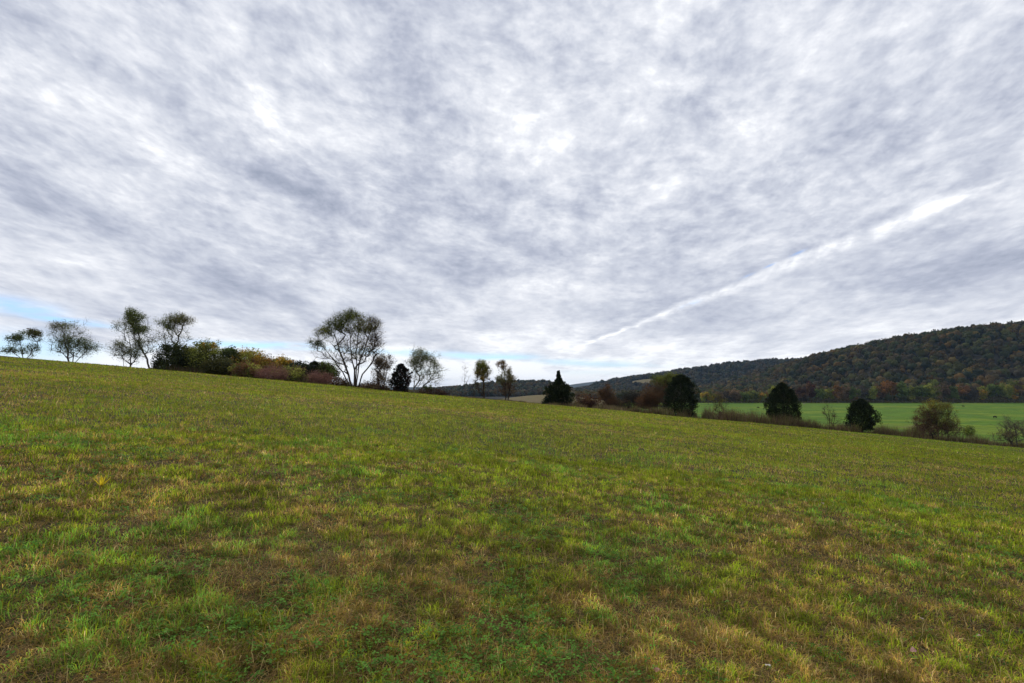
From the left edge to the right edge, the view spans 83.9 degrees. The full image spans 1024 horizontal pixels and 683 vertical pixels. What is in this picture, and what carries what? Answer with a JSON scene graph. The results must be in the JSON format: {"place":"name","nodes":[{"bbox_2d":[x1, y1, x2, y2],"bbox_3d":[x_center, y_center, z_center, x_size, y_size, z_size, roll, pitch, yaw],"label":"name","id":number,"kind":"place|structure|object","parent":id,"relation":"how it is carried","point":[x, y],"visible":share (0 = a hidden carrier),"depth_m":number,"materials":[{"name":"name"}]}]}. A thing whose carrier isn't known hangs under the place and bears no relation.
{"place":"outdoors","nodes":[
{"label":"outdoors","id":0,"kind":"place"},
{"bbox_2d":[390,381,598,389],"bbox_3d":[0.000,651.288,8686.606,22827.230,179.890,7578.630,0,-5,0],"label":"ridge","id":1,"kind":"structure","parent":0,"point":[572,385],"depth_m":7418.05,"materials":[{"name":"green plant"}]},
{"bbox_2d":[0,356,1023,682],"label":"meadow","id":2,"kind":"structure","parent":0,"point":[418,548],"depth_m":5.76,"materials":[{"name":"plant"}]},
{"bbox_2d":[0,327,43,358],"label":"deciduous tree","id":3,"kind":"object","parent":2,"relation":"on","point":[28,332],"visible":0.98,"depth_m":92.92,"materials":[{"name":"green plant"}]},
{"bbox_2d":[40,317,107,361],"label":"deciduous tree","id":4,"kind":"object","parent":2,"relation":"on","point":[66,345],"visible":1,"depth_m":95.90,"materials":[{"name":"green plant"}]},
{"bbox_2d":[93,475,108,486],"bbox_3d":[-4.886,1.669,6.808,0.192,0.152,0.194,2,-5,-26],"label":"yellow weed","id":5,"kind":"object","parent":2,"relation":"on","point":[101,482],"visible":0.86,"depth_m":6.77,"materials":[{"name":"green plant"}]},
{"bbox_2d":[99,306,157,367],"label":"deciduous tree","id":6,"kind":"object","parent":2,"relation":"on","point":[133,319],"visible":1,"depth_m":92.91,"materials":[{"name":"green plant"}]},
{"bbox_2d":[150,340,194,370],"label":"bush","id":7,"kind":"object","parent":2,"relation":"on","point":[173,354],"visible":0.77,"depth_m":94.11,"materials":[{"name":"green plant"}]},
{"bbox_2d":[150,310,195,344],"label":"deciduous tree","id":8,"kind":"object","parent":2,"relation":"on","point":[176,320],"visible":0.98,"depth_m":99.35,"materials":[{"name":"green plant"}]},
{"bbox_2d":[179,337,223,370],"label":"bush","id":9,"kind":"object","parent":2,"relation":"on","point":[199,357],"visible":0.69,"depth_m":94.92,"materials":[{"name":"green plant"}]},
{"bbox_2d":[198,356,233,374],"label":"bush","id":10,"kind":"object","parent":2,"relation":"on","point":[219,366],"visible":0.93,"depth_m":91.81,"materials":[{"name":"green plant"}]},
{"bbox_2d":[214,344,244,374],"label":"bush","id":11,"kind":"object","parent":2,"relation":"on","point":[229,351],"visible":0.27,"depth_m":96.60,"materials":[{"name":"green plant"}]},
{"bbox_2d":[227,359,263,377],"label":"bush","id":12,"kind":"object","parent":2,"relation":"on","point":[246,369],"visible":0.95,"depth_m":91.03,"materials":[{"name":"green plant"}]},
{"bbox_2d":[228,345,270,365],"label":"bush","id":13,"kind":"object","parent":2,"relation":"on","point":[246,354],"visible":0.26,"depth_m":97.01,"materials":[{"name":"green plant"}]},
{"bbox_2d":[244,353,278,375],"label":"bush","id":14,"kind":"object","parent":2,"relation":"on","point":[267,360],"visible":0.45,"depth_m":96.24,"materials":[{"name":"green plant"}]},
{"bbox_2d":[252,361,290,379],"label":"shrub","id":15,"kind":"object","parent":2,"relation":"on","point":[270,373],"visible":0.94,"depth_m":90.46,"materials":[{"name":"brown plant"}]},
{"bbox_2d":[271,353,295,371],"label":"bush","id":16,"kind":"object","parent":2,"relation":"on","point":[283,360],"visible":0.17,"depth_m":100.46,"materials":[{"name":"yellow plant"}]},
{"bbox_2d":[272,365,311,381],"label":"bush","id":17,"kind":"object","parent":2,"relation":"on","point":[296,373],"visible":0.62,"depth_m":94.02,"materials":[{"name":"green plant"}]},
{"bbox_2d":[285,359,318,378],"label":"bush","id":18,"kind":"object","parent":2,"relation":"on","point":[302,364],"visible":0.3,"depth_m":96.48,"materials":[{"name":"green plant"}]},
{"bbox_2d":[308,361,322,375],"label":"cedar","id":19,"kind":"object","parent":2,"relation":"on","point":[315,364],"visible":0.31,"depth_m":98.55,"materials":[{"name":"green plant"}]},
{"bbox_2d":[306,368,336,383],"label":"shrub","id":20,"kind":"object","parent":2,"relation":"on","point":[319,379],"visible":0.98,"depth_m":90.40,"materials":[{"name":"brown plant"}]},
{"bbox_2d":[315,360,339,381],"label":"bush","id":21,"kind":"object","parent":2,"relation":"on","point":[326,366],"visible":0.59,"depth_m":99.17,"materials":[{"name":"green plant"}]},
{"bbox_2d":[328,375,351,385],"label":"bush","id":22,"kind":"object","parent":2,"relation":"on","point":[341,381],"visible":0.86,"depth_m":92.51,"materials":[{"name":"brown plant"}]},
{"bbox_2d":[305,306,388,386],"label":"deciduous tree","id":23,"kind":"object","parent":2,"relation":"on","point":[346,318],"visible":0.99,"depth_m":93.88,"materials":[{"name":"green plant"}]},
{"bbox_2d":[360,378,389,389],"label":"bush","id":24,"kind":"object","parent":2,"relation":"on","point":[378,385],"visible":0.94,"depth_m":92.09,"materials":[{"name":"brown plant"}]},
{"bbox_2d":[368,352,397,384],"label":"deciduous tree","id":25,"kind":"object","parent":2,"relation":"on","point":[382,363],"visible":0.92,"depth_m":94.56,"materials":[{"name":"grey plant"}]},
{"bbox_2d":[388,363,412,391],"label":"cedar","id":26,"kind":"object","parent":2,"relation":"on","point":[400,375],"visible":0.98,"depth_m":91.17,"materials":[{"name":"green plant"}]},
{"bbox_2d":[402,343,449,391],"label":"deciduous tree","id":27,"kind":"object","parent":2,"relation":"on","point":[417,359],"visible":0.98,"depth_m":96.65,"materials":[{"name":"green plant"}]},
{"bbox_2d":[417,383,451,394],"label":"bush","id":28,"kind":"object","parent":2,"relation":"on","point":[430,389],"visible":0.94,"depth_m":93.33,"materials":[{"name":"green plant"}]},
{"bbox_2d":[470,359,493,397],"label":"deciduous tree","id":29,"kind":"object","parent":2,"relation":"on","point":[481,372],"visible":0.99,"depth_m":98.49,"materials":[{"name":"green plant"}]},
{"bbox_2d":[493,359,517,399],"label":"deciduous tree","id":30,"kind":"object","parent":2,"relation":"on","point":[508,374],"visible":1,"depth_m":97.58,"materials":[{"name":"green plant"}]},
{"bbox_2d":[0,419,1023,682],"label":"clover","id":31,"kind":"object","parent":2,"relation":"on","point":[438,653],"visible":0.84,"depth_m":3.86,"materials":[{"name":"green plant"}]},
{"bbox_2d":[542,370,575,405],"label":"cedar","id":32,"kind":"object","parent":2,"relation":"on","point":[561,394],"visible":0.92,"depth_m":98.62,"materials":[{"name":"green plant"}]},
{"bbox_2d":[150,363,1023,447],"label":"brush","id":33,"kind":"object","parent":2,"relation":"on","point":[732,416],"visible":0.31,"depth_m":93.52,"materials":[{"name":"brown plant"}]},
{"bbox_2d":[572,392,601,407],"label":"bush","id":34,"kind":"object","parent":2,"relation":"on","point":[587,402],"visible":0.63,"depth_m":106.81,"materials":[{"name":"brown plant"}]},
{"bbox_2d":[597,385,627,407],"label":"deciduous tree","id":35,"kind":"object","parent":2,"relation":"on","point":[607,397],"visible":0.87,"depth_m":111.08,"materials":[{"name":"brown plant"}]},
{"bbox_2d":[616,388,643,409],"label":"bush","id":36,"kind":"object","parent":2,"relation":"on","point":[630,398],"visible":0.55,"depth_m":110.77,"materials":[{"name":"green plant"}]},
{"bbox_2d":[634,371,679,409],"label":"deciduous tree","id":37,"kind":"object","parent":2,"relation":"on","point":[653,397],"visible":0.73,"depth_m":106.92,"materials":[{"name":"brown plant"}]},
{"bbox_2d":[661,373,700,415],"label":"cedar","id":38,"kind":"object","parent":2,"relation":"on","point":[685,392],"visible":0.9,"depth_m":97.62,"materials":[{"name":"green plant"}]},
{"bbox_2d":[710,392,728,416],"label":"deciduous tree","id":39,"kind":"object","parent":2,"relation":"on","point":[719,402],"visible":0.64,"depth_m":102.28,"materials":[{"name":"green plant"}]},
{"bbox_2d":[712,406,754,419],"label":"bush","id":40,"kind":"object","parent":2,"relation":"on","point":[719,416],"visible":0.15,"depth_m":98.34,"materials":[{"name":"brown plant"}]},
{"bbox_2d":[762,382,802,419],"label":"cedar","id":41,"kind":"object","parent":2,"relation":"on","point":[778,391],"visible":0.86,"depth_m":96.50,"materials":[{"name":"green plant"}]},
{"bbox_2d":[822,406,841,426],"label":"deciduous tree","id":42,"kind":"object","parent":2,"relation":"on","point":[833,416],"visible":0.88,"depth_m":100.03,"materials":[{"name":"green plant"}]},
{"bbox_2d":[842,398,881,432],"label":"cedar","id":43,"kind":"object","parent":2,"relation":"on","point":[860,408],"visible":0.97,"depth_m":96.38,"materials":[{"name":"green plant"}]},
{"bbox_2d":[906,396,963,439],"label":"deciduous tree","id":44,"kind":"object","parent":2,"relation":"on","point":[931,418],"visible":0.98,"depth_m":95.71,"materials":[{"name":"green plant"}]},
{"bbox_2d":[988,416,1023,446],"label":"deciduous tree","id":45,"kind":"object","parent":2,"relation":"on","point":[1011,432],"visible":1,"depth_m":95.76,"materials":[{"name":"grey plant"}]},
{"bbox_2d":[0,0,1023,386],"label":"sky","id":46,"kind":"structure","parent":0,"point":[585,190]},
{"bbox_2d":[501,379,650,403],"bbox_3d":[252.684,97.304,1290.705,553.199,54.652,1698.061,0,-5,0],"label":"hay fields","id":47,"kind":"structure","parent":0,"point":[534,398],"depth_m":545.57,"materials":[{"name":"green plant"}]},
{"bbox_2d":[477,331,1023,402],"bbox_3d":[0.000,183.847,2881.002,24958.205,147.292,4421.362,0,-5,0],"label":"hills","id":48,"kind":"structure","parent":0,"point":[974,356],"depth_m":1006.74,"materials":[{"name":"green plant"}]},
{"bbox_2d":[408,379,607,396],"bbox_3d":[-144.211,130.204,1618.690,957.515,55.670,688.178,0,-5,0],"label":"woods","id":49,"kind":"object","parent":48,"relation":"on","point":[528,387],"visible":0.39,"depth_m":1475.57,"materials":[{"name":"green plant"}]},
{"bbox_2d":[539,357,800,390],"bbox_3d":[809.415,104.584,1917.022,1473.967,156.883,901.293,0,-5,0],"label":"woods","id":50,"kind":"object","parent":48,"relation":"on","point":[713,373],"visible":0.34,"depth_m":2057.35,"materials":[{"name":"green plant"}]},
{"bbox_2d":[544,320,1023,400],"bbox_3d":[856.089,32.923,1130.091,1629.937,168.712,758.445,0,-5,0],"label":"woods","id":51,"kind":"object","parent":48,"relation":"on","point":[827,369],"visible":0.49,"depth_m":1029.95,"materials":[{"name":"green plant"}]},
{"bbox_2d":[620,402,1023,444],"bbox_3d":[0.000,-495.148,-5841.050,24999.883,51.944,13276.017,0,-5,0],"label":"pasture","id":52,"kind":"structure","parent":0,"point":[979,417],"depth_m":409.41,"materials":[{"name":"green plant"}]},
{"bbox_2d":[700,389,716,401],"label":"valley tree","id":53,"kind":"object","parent":52,"relation":"on","point":[705,395],"visible":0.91,"depth_m":635.53,"materials":[{"name":"yellow plant"}]},
{"bbox_2d":[712,391,723,401],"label":"valley tree","id":54,"kind":"object","parent":52,"relation":"on","point":[721,396],"visible":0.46,"depth_m":683.76,"materials":[{"name":"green plant"}]},
{"bbox_2d":[721,391,730,401],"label":"valley tree","id":55,"kind":"object","parent":52,"relation":"on","point":[725,393],"visible":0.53,"depth_m":699.20,"materials":[{"name":"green plant"}]},
{"bbox_2d":[727,388,742,400],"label":"valley tree","id":56,"kind":"object","parent":52,"relation":"on","point":[734,394],"visible":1,"depth_m":693.90,"materials":[{"name":"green plant"}]},
{"bbox_2d":[740,392,749,402],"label":"valley tree","id":57,"kind":"object","parent":52,"relation":"on","point":[746,396],"visible":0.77,"depth_m":706.01,"materials":[{"name":"green plant"}]},
{"bbox_2d":[747,390,757,400],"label":"valley tree","id":58,"kind":"object","parent":52,"relation":"on","point":[753,394],"visible":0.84,"depth_m":709.26,"materials":[{"name":"green plant"}]},
{"bbox_2d":[754,392,767,400],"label":"valley tree","id":59,"kind":"object","parent":52,"relation":"on","point":[761,396],"visible":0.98,"depth_m":705.78,"materials":[{"name":"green plant"}]},
{"bbox_2d":[795,387,809,402],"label":"valley tree","id":60,"kind":"object","parent":52,"relation":"on","point":[799,391],"visible":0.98,"depth_m":706.65,"materials":[{"name":"brown plant"}]},
{"bbox_2d":[802,381,816,402],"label":"valley tree","id":61,"kind":"object","parent":52,"relation":"on","point":[809,385],"visible":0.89,"depth_m":709.07,"materials":[{"name":"brown plant"}]},
{"bbox_2d":[814,388,825,398],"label":"valley tree","id":62,"kind":"object","parent":52,"relation":"on","point":[820,393],"visible":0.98,"depth_m":706.93,"materials":[{"name":"green plant"}]},
{"bbox_2d":[824,388,833,398],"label":"valley tree","id":63,"kind":"object","parent":52,"relation":"on","point":[828,392],"visible":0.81,"depth_m":710.18,"materials":[{"name":"green plant"}]},
{"bbox_2d":[832,384,843,402],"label":"valley tree","id":64,"kind":"object","parent":52,"relation":"on","point":[836,391],"visible":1,"depth_m":700.78,"materials":[{"name":"brown plant"}]},
{"bbox_2d":[838,386,850,398],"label":"valley tree","id":65,"kind":"object","parent":52,"relation":"on","point":[845,392],"visible":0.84,"depth_m":707.81,"materials":[{"name":"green plant"}]},
{"bbox_2d":[673,394,1023,402],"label":"undergrowth","id":66,"kind":"object","parent":52,"relation":"on","point":[987,400],"visible":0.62,"depth_m":726.77,"materials":[{"name":"green plant"}]},
{"bbox_2d":[848,386,860,398],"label":"valley tree","id":67,"kind":"object","parent":52,"relation":"on","point":[853,391],"visible":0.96,"depth_m":706.55,"materials":[{"name":"green plant"}]},
{"bbox_2d":[856,385,869,397],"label":"valley tree","id":68,"kind":"object","parent":52,"relation":"on","point":[862,392],"visible":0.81,"depth_m":712.99,"materials":[{"name":"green plant"}]},
{"bbox_2d":[866,386,877,402],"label":"valley tree","id":69,"kind":"object","parent":52,"relation":"on","point":[873,391],"visible":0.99,"depth_m":707.55,"materials":[{"name":"green plant"}]},
{"bbox_2d":[874,381,892,402],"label":"valley tree","id":70,"kind":"object","parent":52,"relation":"on","point":[885,391],"visible":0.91,"depth_m":710.99,"materials":[{"name":"brown plant"}]},
{"bbox_2d":[884,380,898,402],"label":"valley tree","id":71,"kind":"object","parent":52,"relation":"on","point":[891,384],"visible":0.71,"depth_m":715.70,"materials":[{"name":"brown plant"}]},
{"bbox_2d":[893,381,909,400],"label":"valley tree","id":72,"kind":"object","parent":52,"relation":"on","point":[903,389],"visible":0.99,"depth_m":705.12,"materials":[{"name":"green plant"}]},
{"bbox_2d":[908,385,918,399],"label":"valley tree","id":73,"kind":"object","parent":52,"relation":"on","point":[912,394],"visible":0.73,"depth_m":710.20,"materials":[{"name":"green plant"}]},
{"bbox_2d":[911,384,929,402],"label":"valley tree","id":74,"kind":"object","parent":52,"relation":"on","point":[920,389],"visible":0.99,"depth_m":705.72,"materials":[{"name":"green plant"}]},
{"bbox_2d":[922,379,941,397],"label":"valley tree","id":75,"kind":"object","parent":52,"relation":"on","point":[932,391],"visible":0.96,"depth_m":703.14,"materials":[{"name":"green plant"}]},
{"bbox_2d":[935,383,950,401],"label":"valley tree","id":76,"kind":"object","parent":52,"relation":"on","point":[945,391],"visible":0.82,"depth_m":710.47,"materials":[{"name":"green plant"}]},
{"bbox_2d":[945,386,959,402],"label":"valley tree","id":77,"kind":"object","parent":52,"relation":"on","point":[954,392],"visible":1,"depth_m":706.68,"materials":[{"name":"green plant"}]},
{"bbox_2d":[956,385,970,397],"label":"valley tree","id":78,"kind":"object","parent":52,"relation":"on","point":[965,390],"visible":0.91,"depth_m":711.38,"materials":[{"name":"brown plant"}]},
{"bbox_2d":[961,425,976,436],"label":"bush","id":79,"kind":"object","parent":52,"relation":"on","point":[969,430],"visible":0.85,"depth_m":118.55,"materials":[{"name":"green plant"}]},
{"bbox_2d":[967,386,980,402],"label":"valley tree","id":80,"kind":"object","parent":52,"relation":"on","point":[971,394],"visible":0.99,"depth_m":706.73,"materials":[{"name":"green plant"}]},
{"bbox_2d":[976,386,993,402],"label":"valley tree","id":81,"kind":"object","parent":52,"relation":"on","point":[982,392],"visible":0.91,"depth_m":709.53,"materials":[{"name":"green plant"}]},
{"bbox_2d":[985,383,1000,402],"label":"valley tree","id":82,"kind":"object","parent":52,"relation":"on","point":[996,389],"visible":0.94,"depth_m":705.98,"materials":[{"name":"green plant"}]},
{"bbox_2d":[997,383,1014,402],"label":"valley tree","id":83,"kind":"object","parent":52,"relation":"on","point":[1004,391],"visible":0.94,"depth_m":701.43,"materials":[{"name":"green plant"}]},
{"bbox_2d":[1005,380,1023,402],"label":"valley tree","id":84,"kind":"object","parent":52,"relation":"on","point":[1015,391],"visible":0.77,"depth_m":706.70,"materials":[{"name":"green plant"}]},
{"bbox_2d":[1014,380,1023,396],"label":"valley tree","id":85,"kind":"object","parent":52,"relation":"on","point":[1018,387],"visible":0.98,"depth_m":703.75,"materials":[{"name":"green plant"}]}
]}

